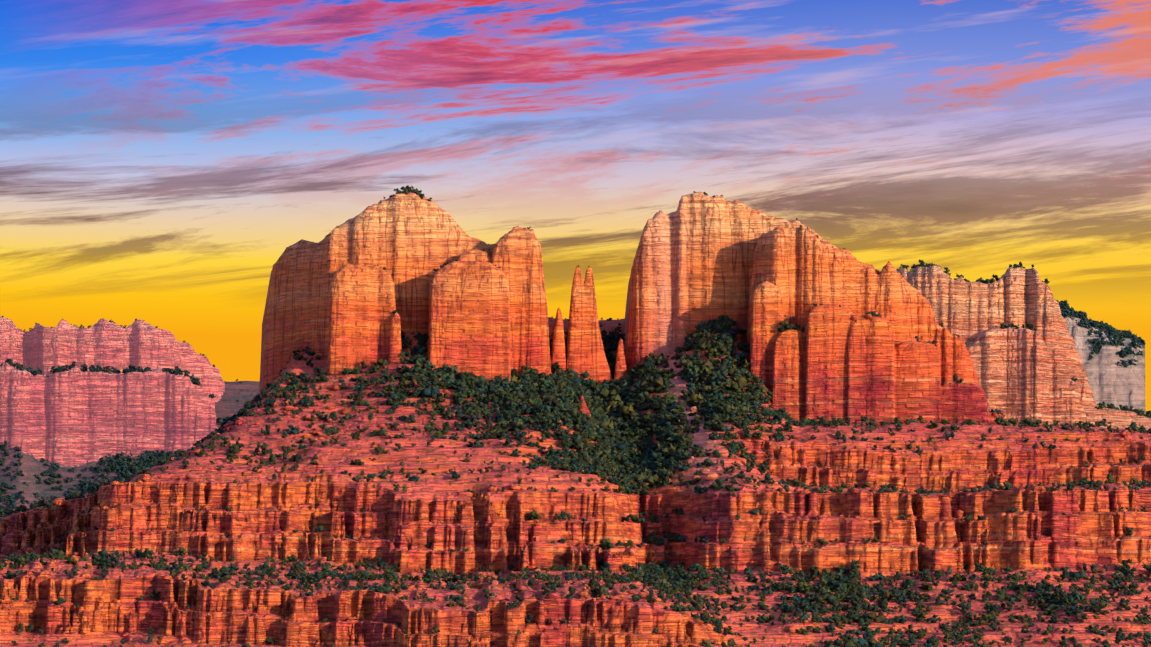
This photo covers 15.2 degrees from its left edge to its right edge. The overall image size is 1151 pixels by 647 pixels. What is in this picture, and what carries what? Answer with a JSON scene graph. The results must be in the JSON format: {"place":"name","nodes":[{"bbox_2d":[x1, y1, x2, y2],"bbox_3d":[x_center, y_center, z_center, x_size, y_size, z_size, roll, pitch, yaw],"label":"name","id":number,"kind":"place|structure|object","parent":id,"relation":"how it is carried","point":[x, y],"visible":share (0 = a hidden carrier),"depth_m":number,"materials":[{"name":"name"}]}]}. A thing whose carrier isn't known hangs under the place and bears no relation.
{"place":"outdoors","nodes":[
{"label":"outdoors","id":0,"kind":"place"},
{"bbox_2d":[0,316,259,522],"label":"mesa","id":1,"kind":"structure","parent":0,"point":[77,418],"depth_m":4740.95,"materials":[{"name":"pink stone"}]},
{"bbox_2d":[0,359,221,516],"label":"trees","id":2,"kind":"object","parent":1,"relation":"on","point":[125,463],"visible":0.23,"depth_m":4705.49,"materials":[{"name":"green plant"}]},
{"bbox_2d":[1,316,241,401],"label":"shrubs","id":3,"kind":"object","parent":1,"relation":"on","point":[89,326],"visible":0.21,"depth_m":4827.25,"materials":[{"name":"green plant"}]},
{"bbox_2d":[0,0,1150,410],"label":"sky","id":4,"kind":"structure","parent":0,"point":[159,159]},
{"bbox_2d":[896,265,1150,430],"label":"mesa","id":5,"kind":"structure","parent":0,"point":[1023,373],"depth_m":3314.44,"materials":[{"name":"stone"}]},
{"bbox_2d":[900,259,1150,432],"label":"shrubs","id":6,"kind":"object","parent":5,"relation":"on","point":[1030,326],"visible":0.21,"depth_m":3341.78,"materials":[{"name":"green plant"}]},
{"bbox_2d":[1060,308,1145,413],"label":"ridge","id":7,"kind":"structure","parent":0,"point":[1110,381],"depth_m":5660.06,"materials":[{"name":"beige stone"}]},
{"bbox_2d":[1056,299,1145,366],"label":"ridge trees","id":8,"kind":"object","parent":7,"relation":"on","point":[1114,332],"visible":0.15,"depth_m":5715.94,"materials":[{"name":"green plant"}]},
{"label":"ground","id":9,"kind":"structure","parent":0,"visible":0},
{"bbox_2d":[0,192,1150,646],"bbox_3d":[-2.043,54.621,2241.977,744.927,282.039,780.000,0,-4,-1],"label":"rock formation","id":10,"kind":"object","parent":9,"relation":"on","point":[698,258],"visible":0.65,"depth_m":2175.05,"materials":[{"name":"red stone"}]},
{"bbox_2d":[0,185,1150,646],"bbox_3d":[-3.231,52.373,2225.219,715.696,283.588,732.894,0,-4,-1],"label":"trees","id":11,"kind":"object","parent":10,"relation":"on","point":[634,459],"visible":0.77,"depth_m":2218.92,"materials":[{"name":"green plant"}]},
{"bbox_2d":[9,314,1150,646],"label":"boulders","id":12,"kind":"object","parent":10,"relation":"on","point":[613,600],"visible":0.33,"depth_m":2142.86,"materials":[{"name":"red stone"}]}
]}

